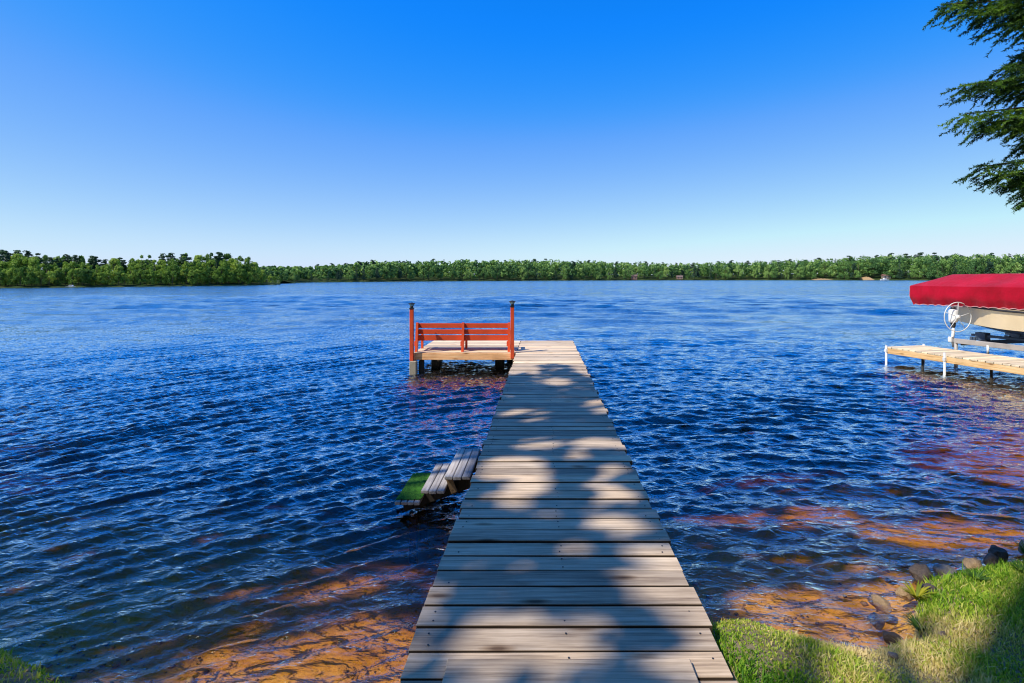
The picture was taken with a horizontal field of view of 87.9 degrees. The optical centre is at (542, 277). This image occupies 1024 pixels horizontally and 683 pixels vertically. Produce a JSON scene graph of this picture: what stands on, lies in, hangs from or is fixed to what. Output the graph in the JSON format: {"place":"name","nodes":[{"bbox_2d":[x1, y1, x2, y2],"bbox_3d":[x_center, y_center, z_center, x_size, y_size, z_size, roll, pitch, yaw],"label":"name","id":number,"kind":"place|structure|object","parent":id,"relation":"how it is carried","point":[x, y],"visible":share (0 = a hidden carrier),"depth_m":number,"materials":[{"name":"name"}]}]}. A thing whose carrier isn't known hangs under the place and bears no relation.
{"place":"outdoors","nodes":[
{"label":"outdoors","id":0,"kind":"place"},
{"bbox_2d":[0,280,319,294],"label":"shoreline","id":1,"kind":"structure","parent":0,"point":[125,284],"depth_m":121.38,"materials":[{"name":"plant"}]},
{"bbox_2d":[4,267,18,285],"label":"broadleaf tree","id":2,"kind":"object","parent":1,"relation":"on","point":[8,273],"visible":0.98,"depth_m":105.61,"materials":[{"name":"green plant"}]},
{"bbox_2d":[7,257,25,283],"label":"broadleaf tree","id":3,"kind":"object","parent":1,"relation":"on","point":[13,263],"visible":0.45,"depth_m":110.05,"materials":[{"name":"green plant"}]},
{"bbox_2d":[8,253,24,265],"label":"broadleaf tree","id":4,"kind":"object","parent":1,"relation":"on","point":[16,255],"visible":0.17,"depth_m":115.44,"materials":[{"name":"green plant"}]},
{"bbox_2d":[8,268,27,285],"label":"broadleaf tree","id":5,"kind":"object","parent":1,"relation":"on","point":[11,276],"visible":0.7,"depth_m":105.81,"materials":[{"name":"green plant"}]},
{"bbox_2d":[12,267,28,285],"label":"broadleaf tree","id":6,"kind":"object","parent":1,"relation":"on","point":[20,270],"visible":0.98,"depth_m":105.33,"materials":[{"name":"green plant"}]},
{"bbox_2d":[20,269,36,285],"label":"broadleaf tree","id":7,"kind":"object","parent":1,"relation":"on","point":[31,279],"visible":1,"depth_m":105.95,"materials":[{"name":"green plant"}]},
{"bbox_2d":[28,258,40,283],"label":"broadleaf tree","id":8,"kind":"object","parent":1,"relation":"on","point":[33,262],"visible":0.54,"depth_m":110.26,"materials":[{"name":"green plant"}]},
{"bbox_2d":[34,269,47,285],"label":"broadleaf tree","id":9,"kind":"object","parent":1,"relation":"on","point":[43,274],"visible":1,"depth_m":107.53,"materials":[{"name":"green plant"}]},
{"bbox_2d":[40,271,56,283],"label":"broadleaf tree","id":10,"kind":"object","parent":1,"relation":"on","point":[51,276],"visible":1,"depth_m":108.42,"materials":[{"name":"green plant"}]},
{"bbox_2d":[43,257,54,272],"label":"pine tree","id":11,"kind":"object","parent":1,"relation":"on","point":[49,260],"visible":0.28,"depth_m":118.00,"materials":[{"name":"green plant"}]},
{"bbox_2d":[53,271,63,285],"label":"broadleaf tree","id":12,"kind":"object","parent":1,"relation":"on","point":[57,274],"visible":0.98,"depth_m":109.83,"materials":[{"name":"green plant"}]},
{"bbox_2d":[60,269,69,285],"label":"broadleaf tree","id":13,"kind":"object","parent":1,"relation":"on","point":[65,274],"visible":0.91,"depth_m":110.92,"materials":[{"name":"green plant"}]},
{"bbox_2d":[61,254,71,269],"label":"pine tree","id":14,"kind":"object","parent":1,"relation":"on","point":[67,258],"visible":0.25,"depth_m":121.40,"materials":[{"name":"green plant"}]},
{"bbox_2d":[64,261,79,283],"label":"broadleaf tree","id":15,"kind":"object","parent":1,"relation":"on","point":[74,263],"visible":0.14,"depth_m":114.50,"materials":[{"name":"green plant"}]},
{"bbox_2d":[67,269,77,284],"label":"broadleaf tree","id":16,"kind":"object","parent":1,"relation":"on","point":[72,272],"visible":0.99,"depth_m":111.02,"materials":[{"name":"green plant"}]},
{"bbox_2d":[73,270,90,285],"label":"broadleaf tree","id":17,"kind":"object","parent":1,"relation":"on","point":[81,273],"visible":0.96,"depth_m":111.65,"materials":[{"name":"green plant"}]},
{"bbox_2d":[80,269,97,285],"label":"broadleaf tree","id":18,"kind":"object","parent":1,"relation":"on","point":[88,272],"visible":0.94,"depth_m":112.81,"materials":[{"name":"green plant"}]},
{"bbox_2d":[90,256,101,272],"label":"pine tree","id":19,"kind":"object","parent":1,"relation":"on","point":[96,260],"visible":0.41,"depth_m":124.79,"materials":[{"name":"green plant"}]},
{"bbox_2d":[95,270,105,283],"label":"broadleaf tree","id":20,"kind":"object","parent":1,"relation":"on","point":[101,275],"visible":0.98,"depth_m":114.83,"materials":[{"name":"green plant"}]},
{"bbox_2d":[103,270,114,284],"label":"broadleaf tree","id":21,"kind":"object","parent":1,"relation":"on","point":[108,274],"visible":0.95,"depth_m":116.51,"materials":[{"name":"green plant"}]},
{"bbox_2d":[108,258,123,272],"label":"broadleaf tree","id":22,"kind":"object","parent":1,"relation":"on","point":[115,261],"visible":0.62,"depth_m":126.95,"materials":[{"name":"green plant"}]},
{"bbox_2d":[112,272,123,284],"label":"broadleaf tree","id":23,"kind":"object","parent":1,"relation":"on","point":[117,277],"visible":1,"depth_m":116.90,"materials":[{"name":"green plant"}]},
{"bbox_2d":[125,258,139,273],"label":"broadleaf tree","id":24,"kind":"object","parent":1,"relation":"on","point":[129,264],"visible":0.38,"depth_m":128.66,"materials":[{"name":"green plant"}]},
{"bbox_2d":[135,270,145,284],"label":"broadleaf tree","id":25,"kind":"object","parent":1,"relation":"on","point":[140,281],"visible":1,"depth_m":121.11,"materials":[{"name":"green plant"}]},
{"bbox_2d":[145,269,154,284],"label":"broadleaf tree","id":26,"kind":"object","parent":1,"relation":"on","point":[150,272],"visible":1,"depth_m":122.75,"materials":[{"name":"green plant"}]},
{"bbox_2d":[156,271,166,282],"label":"broadleaf tree","id":27,"kind":"object","parent":1,"relation":"on","point":[159,275],"visible":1,"depth_m":124.79,"materials":[{"name":"green plant"}]},
{"bbox_2d":[165,253,175,270],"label":"pine tree","id":28,"kind":"object","parent":1,"relation":"on","point":[168,256],"visible":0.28,"depth_m":142.40,"materials":[{"name":"green plant"}]},
{"bbox_2d":[167,271,176,284],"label":"broadleaf tree","id":29,"kind":"object","parent":1,"relation":"on","point":[174,276],"visible":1,"depth_m":126.04,"materials":[{"name":"green plant"}]},
{"bbox_2d":[163,258,181,279],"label":"broadleaf tree","id":30,"kind":"object","parent":1,"relation":"on","point":[171,263],"visible":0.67,"depth_m":129.88,"materials":[{"name":"green plant"}]},
{"bbox_2d":[173,270,182,283],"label":"broadleaf tree","id":31,"kind":"object","parent":1,"relation":"on","point":[176,280],"visible":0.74,"depth_m":128.63,"materials":[{"name":"green plant"}]},
{"bbox_2d":[177,254,193,272],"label":"pine tree","id":32,"kind":"object","parent":1,"relation":"on","point":[183,259],"visible":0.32,"depth_m":138.18,"materials":[{"name":"green plant"}]},
{"bbox_2d":[180,268,190,284],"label":"broadleaf tree","id":33,"kind":"object","parent":1,"relation":"on","point":[185,274],"visible":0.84,"depth_m":129.46,"materials":[{"name":"green plant"}]},
{"bbox_2d":[187,270,197,284],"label":"broadleaf tree","id":34,"kind":"object","parent":1,"relation":"on","point":[190,274],"visible":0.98,"depth_m":129.21,"materials":[{"name":"green plant"}]},
{"bbox_2d":[194,267,207,283],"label":"broadleaf tree","id":35,"kind":"object","parent":1,"relation":"on","point":[203,272],"visible":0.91,"depth_m":132.18,"materials":[{"name":"green plant"}]},
{"bbox_2d":[204,267,215,283],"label":"broadleaf tree","id":36,"kind":"object","parent":1,"relation":"on","point":[210,277],"visible":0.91,"depth_m":134.34,"materials":[{"name":"green plant"}]},
{"bbox_2d":[207,260,216,282],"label":"broadleaf tree","id":37,"kind":"object","parent":1,"relation":"on","point":[212,262],"visible":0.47,"depth_m":138.98,"materials":[{"name":"green plant"}]},
{"bbox_2d":[212,269,222,283],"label":"broadleaf tree","id":38,"kind":"object","parent":1,"relation":"on","point":[215,272],"visible":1,"depth_m":134.79,"materials":[{"name":"green plant"}]},
{"bbox_2d":[217,266,227,283],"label":"broadleaf tree","id":39,"kind":"object","parent":1,"relation":"on","point":[222,272],"visible":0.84,"depth_m":137.13,"materials":[{"name":"green plant"}]},
{"bbox_2d":[218,259,229,282],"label":"broadleaf tree","id":40,"kind":"object","parent":1,"relation":"on","point":[224,263],"visible":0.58,"depth_m":139.99,"materials":[{"name":"green plant"}]},
{"bbox_2d":[223,269,233,282],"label":"broadleaf tree","id":41,"kind":"object","parent":1,"relation":"on","point":[231,274],"visible":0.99,"depth_m":138.16,"materials":[{"name":"green plant"}]},
{"bbox_2d":[230,260,241,282],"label":"broadleaf tree","id":42,"kind":"object","parent":1,"relation":"on","point":[234,264],"visible":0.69,"depth_m":143.36,"materials":[{"name":"green plant"}]},
{"bbox_2d":[233,268,245,281],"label":"broadleaf tree","id":43,"kind":"object","parent":1,"relation":"on","point":[241,272],"visible":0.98,"depth_m":140.77,"materials":[{"name":"green plant"}]},
{"bbox_2d":[244,271,253,283],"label":"broadleaf tree","id":44,"kind":"object","parent":1,"relation":"on","point":[249,276],"visible":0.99,"depth_m":143.09,"materials":[{"name":"green plant"}]},
{"bbox_2d":[244,262,255,282],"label":"broadleaf tree","id":45,"kind":"object","parent":1,"relation":"on","point":[249,266],"visible":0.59,"depth_m":146.16,"materials":[{"name":"green plant"}]},
{"bbox_2d":[0,283,1023,682],"bbox_3d":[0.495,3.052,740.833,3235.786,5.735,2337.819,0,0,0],"label":"ground","id":46,"kind":"structure","parent":0,"point":[330,665],"depth_m":4.87,"materials":[{"name":"liquid"}]},
{"bbox_2d":[395,448,479,562],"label":"water steps","id":47,"kind":"structure","parent":46,"relation":"on","point":[438,482],"depth_m":4.32,"materials":[{"name":"wood"}]},
{"bbox_2d":[0,525,1020,682],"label":"pebbles","id":48,"kind":"object","parent":46,"relation":"on","point":[116,663],"visible":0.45,"depth_m":3.01,"materials":[{"name":"stone"}]},
{"bbox_2d":[0,553,1023,682],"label":"grass","id":49,"kind":"structure","parent":46,"relation":"on","point":[936,652],"depth_m":2.51,"materials":[{"name":"plant"}]},
{"bbox_2d":[900,610,932,631],"bbox_3d":[1.987,1.850,2.808,0.162,0.067,0.196,0,0,-32],"label":"grass tuft","id":50,"kind":"object","parent":49,"relation":"on","point":[913,621],"visible":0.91,"depth_m":2.85,"materials":[{"name":"green plant"}]},
{"bbox_2d":[1010,558,1023,572],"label":"grass tuft","id":51,"kind":"object","parent":49,"relation":"on","point":[1018,566],"visible":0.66,"depth_m":3.30,"materials":[{"name":"green plant"}]},
{"bbox_2d":[400,341,737,682],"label":"wooden dock","id":52,"kind":"object","parent":46,"relation":"on","point":[559,562],"visible":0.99,"depth_m":2.80,"materials":[{"name":"wood"}]},
{"bbox_2d":[408,303,414,360],"bbox_3d":[-2.600,1.063,10.500,0.110,1.154,0.110,0,0,-38],"label":"post","id":53,"kind":"object","parent":52,"relation":"on","point":[411,308],"visible":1,"depth_m":10.46,"materials":[{"name":"red paint"}]},
{"bbox_2d":[414,322,509,351],"bbox_3d":[-1.629,1.198,10.985,1.954,0.584,0.639,0,0,0],"label":"bench","id":54,"kind":"object","parent":52,"relation":"on","point":[462,338],"visible":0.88,"depth_m":10.82,"materials":[{"name":"red paint"}]},
{"bbox_2d":[509,300,515,358],"bbox_3d":[-0.610,1.023,10.540,0.110,1.154,0.110,0,0,35],"label":"post","id":55,"kind":"object","parent":52,"relation":"on","point":[512,302],"visible":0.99,"depth_m":10.51,"materials":[{"name":"red"}]},
{"bbox_2d":[899,580,937,600],"bbox_3d":[2.180,1.835,3.072,0.214,0.086,0.189,0,0,-41],"label":"weed","id":56,"kind":"object","parent":46,"relation":"on","point":[919,592],"visible":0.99,"depth_m":3.09,"materials":[{"name":"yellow plant"}]},
{"bbox_2d":[908,563,932,583],"bbox_3d":[2.409,1.883,3.370,0.161,0.118,0.127,-5,8,-20],"label":"shore rock","id":57,"kind":"object","parent":46,"relation":"on","point":[917,571],"visible":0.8,"depth_m":3.33,"materials":[{"name":"stone"}]},
{"bbox_2d":[921,583,936,595],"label":"shore rock","id":58,"kind":"object","parent":46,"relation":"on","point":[932,587],"visible":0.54,"depth_m":3.11,"materials":[{"name":"stone"}]},
{"bbox_2d":[932,564,956,574],"bbox_3d":[2.615,1.907,3.443,0.134,0.086,0.092,0,0,57],"label":"shore rock","id":59,"kind":"object","parent":46,"relation":"on","point":[943,568],"visible":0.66,"depth_m":3.43,"materials":[{"name":"stone"}]},
{"bbox_2d":[884,344,1023,424],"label":"walkway","id":60,"kind":"structure","parent":46,"relation":"on","point":[990,362],"depth_m":10.42,"materials":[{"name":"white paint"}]},
{"bbox_2d":[909,273,1023,419],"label":"boat lift","id":61,"kind":"object","parent":46,"relation":"on","point":[1000,291],"visible":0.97,"depth_m":11.34,"materials":[{"name":"fabric"}]},
{"bbox_2d":[950,306,1023,334],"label":"motorboat","id":62,"kind":"object","parent":61,"relation":"on","point":[1011,321],"visible":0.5,"depth_m":10.95,"materials":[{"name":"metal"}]},
{"bbox_2d":[922,0,1023,213],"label":"spruce tree","id":63,"kind":"object","parent":46,"relation":"on","point":[1009,87],"visible":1,"depth_m":4.83,"materials":[{"name":"green plant"}]},
{"bbox_2d":[962,557,983,569],"bbox_3d":[2.808,1.871,3.463,0.116,0.098,0.167,-9,-14,43],"label":"shore rock","id":64,"kind":"object","parent":46,"relation":"on","point":[969,563],"visible":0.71,"depth_m":3.42,"materials":[{"name":"stone"}]},
{"bbox_2d":[960,565,992,580],"bbox_3d":[2.621,1.807,3.201,0.178,0.070,0.176,0,0,0],"label":"grass tuft","id":65,"kind":"object","parent":46,"relation":"on","point":[970,573],"visible":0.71,"depth_m":3.22,"materials":[{"name":"green plant"}]},
{"bbox_2d":[0,280,1023,682],"bbox_3d":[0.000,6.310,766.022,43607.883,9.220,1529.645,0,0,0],"label":"water","id":66,"kind":"structure","parent":0,"point":[474,294],"depth_m":10.75,"materials":[{"name":"liquid"}]},
{"bbox_2d":[867,612,884,629],"bbox_3d":[1.900,1.956,3.022,0.103,0.075,0.084,0,0,-39],"label":"shore rock","id":67,"kind":"object","parent":66,"relation":"in","point":[878,623],"visible":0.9,"depth_m":2.99,"materials":[{"name":"stone"}]},
{"bbox_2d":[867,594,891,613],"bbox_3d":[2.005,1.933,3.147,0.087,0.082,0.135,-4,12,-27],"label":"shore rock","id":68,"kind":"object","parent":66,"relation":"in","point":[881,604],"visible":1,"depth_m":3.13,"materials":[{"name":"stone"}]},
{"bbox_2d":[877,562,889,571],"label":"shore rock","id":69,"kind":"object","parent":66,"relation":"in","point":[883,566],"visible":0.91,"depth_m":3.53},
{"bbox_2d":[882,631,902,644],"bbox_3d":[1.863,1.926,2.833,0.099,0.068,0.065,8,5,8],"label":"shore rock","id":70,"kind":"object","parent":66,"relation":"in","point":[888,637],"visible":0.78,"depth_m":2.81,"materials":[{"name":"stone"}]},
{"bbox_2d":[895,586,914,601],"bbox_3d":[2.198,1.917,3.215,0.084,0.080,0.076,0,0,-10],"label":"shore rock","id":71,"kind":"object","parent":66,"relation":"in","point":[904,595],"visible":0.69,"depth_m":3.20,"materials":[{"name":"stone"}]},
{"bbox_2d":[983,553,999,565],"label":"shore rock","id":72,"kind":"object","parent":66,"relation":"in","point":[990,558],"visible":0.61,"depth_m":3.50,"materials":[{"name":"stone"}]},
{"bbox_2d":[988,545,1008,563],"bbox_3d":[3.095,1.886,3.609,0.132,0.104,0.106,6,-2,-32],"label":"shore rock","id":73,"kind":"object","parent":66,"relation":"in","point":[1000,553],"visible":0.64,"depth_m":3.57,"materials":[{"name":"stone"}]},
{"bbox_2d":[0,0,1023,274],"label":"sky","id":74,"kind":"structure","parent":0,"point":[304,133],"materials":[{"name":"blue"}]},
{"bbox_2d":[274,272,966,285],"bbox_3d":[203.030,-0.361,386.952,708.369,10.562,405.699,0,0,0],"label":"shore terrain","id":75,"kind":"structure","parent":0,"point":[560,278],"depth_m":429.73,"materials":[{"name":"plant"}]},
{"bbox_2d":[366,266,374,278],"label":"broadleaf tree","id":76,"kind":"object","parent":75,"relation":"on","point":[370,270],"visible":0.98,"depth_m":277.41,"materials":[{"name":"green plant"}]},
{"bbox_2d":[383,265,389,279],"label":"broadleaf tree","id":77,"kind":"object","parent":75,"relation":"on","point":[385,275],"visible":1,"depth_m":291.24,"materials":[{"name":"green plant"}]},
{"bbox_2d":[425,263,433,279],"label":"broadleaf tree","id":78,"kind":"object","parent":75,"relation":"on","point":[428,269],"visible":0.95,"depth_m":319.66,"materials":[{"name":"green plant"}]},
{"bbox_2d":[508,265,516,278],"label":"broadleaf tree","id":79,"kind":"object","parent":75,"relation":"on","point":[511,270],"visible":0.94,"depth_m":372.13,"materials":[{"name":"green plant"}]},
{"bbox_2d":[522,263,536,278],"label":"broadleaf tree","id":80,"kind":"object","parent":75,"relation":"on","point":[528,272],"visible":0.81,"depth_m":386.38,"materials":[{"name":"green plant"}]},
{"bbox_2d":[258,253,1023,280],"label":"forest","id":81,"kind":"object","parent":75,"relation":"on","point":[647,270],"visible":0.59,"depth_m":437.03,"materials":[{"name":"plant"}]},
{"bbox_2d":[654,266,662,277],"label":"broadleaf tree","id":82,"kind":"object","parent":75,"relation":"on","point":[657,274],"visible":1,"depth_m":458.59,"materials":[{"name":"green plant"}]},
{"bbox_2d":[732,265,743,278],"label":"broadleaf tree","id":83,"kind":"object","parent":75,"relation":"on","point":[737,269],"visible":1,"depth_m":480.66,"materials":[{"name":"green plant"}]},
{"bbox_2d":[763,265,772,278],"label":"broadleaf tree","id":84,"kind":"object","parent":75,"relation":"on","point":[766,273],"visible":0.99,"depth_m":483.70,"materials":[{"name":"green plant"}]},
{"bbox_2d":[793,265,804,279],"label":"broadleaf tree","id":85,"kind":"object","parent":75,"relation":"on","point":[801,269],"visible":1,"depth_m":478.70,"materials":[{"name":"green plant"}]},
{"bbox_2d":[817,262,831,276],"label":"broadleaf tree","id":86,"kind":"object","parent":75,"relation":"on","point":[824,271],"visible":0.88,"depth_m":489.11,"materials":[{"name":"green plant"}]},
{"bbox_2d":[836,265,845,277],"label":"broadleaf tree","id":87,"kind":"object","parent":75,"relation":"on","point":[839,269],"visible":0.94,"depth_m":474.95,"materials":[{"name":"green plant"}]},
{"bbox_2d":[838,260,849,279],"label":"broadleaf tree","id":88,"kind":"object","parent":75,"relation":"on","point":[844,264],"visible":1,"depth_m":472.74,"materials":[{"name":"green plant"}]},
{"bbox_2d":[849,263,859,276],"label":"pine tree","id":89,"kind":"object","parent":75,"relation":"on","point":[853,266],"visible":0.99,"depth_m":469.62,"materials":[{"name":"green plant"}]},
{"bbox_2d":[849,261,866,279],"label":"broadleaf tree","id":90,"kind":"object","parent":75,"relation":"on","point":[859,266],"visible":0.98,"depth_m":468.92,"materials":[{"name":"green plant"}]},
{"bbox_2d":[866,258,882,276],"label":"broadleaf tree","id":91,"kind":"object","parent":75,"relation":"on","point":[875,262],"visible":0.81,"depth_m":473.64,"materials":[{"name":"green plant"}]},
{"bbox_2d":[877,258,894,274],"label":"broadleaf tree","id":92,"kind":"object","parent":75,"relation":"on","point":[885,269],"visible":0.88,"depth_m":467.81,"materials":[{"name":"green plant"}]},
{"bbox_2d":[889,264,900,278],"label":"broadleaf tree","id":93,"kind":"object","parent":75,"relation":"on","point":[892,269],"visible":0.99,"depth_m":463.05,"materials":[{"name":"green plant"}]},
{"bbox_2d":[909,265,918,278],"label":"broadleaf tree","id":94,"kind":"object","parent":75,"relation":"on","point":[913,270],"visible":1,"depth_m":453.84,"materials":[{"name":"green plant"}]},
{"bbox_2d":[922,259,935,277],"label":"broadleaf tree","id":95,"kind":"object","parent":75,"relation":"on","point":[928,272],"visible":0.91,"depth_m":445.36,"materials":[{"name":"green plant"}]},
{"bbox_2d":[931,264,943,277],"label":"broadleaf tree","id":96,"kind":"object","parent":75,"relation":"on","point":[938,273],"visible":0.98,"depth_m":441.56,"materials":[{"name":"green plant"}]},
{"bbox_2d":[937,259,949,276],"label":"broadleaf tree","id":97,"kind":"object","parent":75,"relation":"on","point":[946,265],"visible":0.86,"depth_m":442.88,"materials":[{"name":"green plant"}]},
{"bbox_2d":[955,263,964,273],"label":"broadleaf tree","id":98,"kind":"object","parent":75,"relation":"on","point":[960,268],"visible":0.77,"depth_m":434.01,"materials":[{"name":"green plant"}]},
{"bbox_2d":[965,259,982,273],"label":"broadleaf tree","id":99,"kind":"object","parent":75,"relation":"on","point":[973,264],"visible":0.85,"depth_m":426.77,"materials":[{"name":"green plant"}]},
{"bbox_2d":[976,258,987,273],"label":"broadleaf tree","id":100,"kind":"object","parent":75,"relation":"on","point":[982,261],"visible":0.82,"depth_m":425.95,"materials":[{"name":"green plant"}]},
{"bbox_2d":[983,259,994,273],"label":"pine tree","id":101,"kind":"object","parent":75,"relation":"on","point":[989,266],"visible":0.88,"depth_m":420.85,"materials":[{"name":"green plant"}]},
{"bbox_2d":[990,258,1008,273],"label":"broadleaf tree","id":102,"kind":"object","parent":75,"relation":"on","point":[1000,260],"visible":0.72,"depth_m":418.26,"materials":[{"name":"green plant"}]},
{"bbox_2d":[994,264,1004,273],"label":"broadleaf tree","id":103,"kind":"object","parent":75,"relation":"on","point":[1000,267],"visible":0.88,"depth_m":417.28,"materials":[{"name":"green plant"}]},
{"bbox_2d":[1005,262,1017,273],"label":"broadleaf tree","id":104,"kind":"object","parent":75,"relation":"on","point":[1010,265],"visible":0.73,"depth_m":412.22,"materials":[{"name":"green plant"}]},
{"bbox_2d":[1011,262,1022,272],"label":"broadleaf tree","id":105,"kind":"object","parent":75,"relation":"on","point":[1018,265],"visible":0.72,"depth_m":410.03,"materials":[{"name":"green plant"}]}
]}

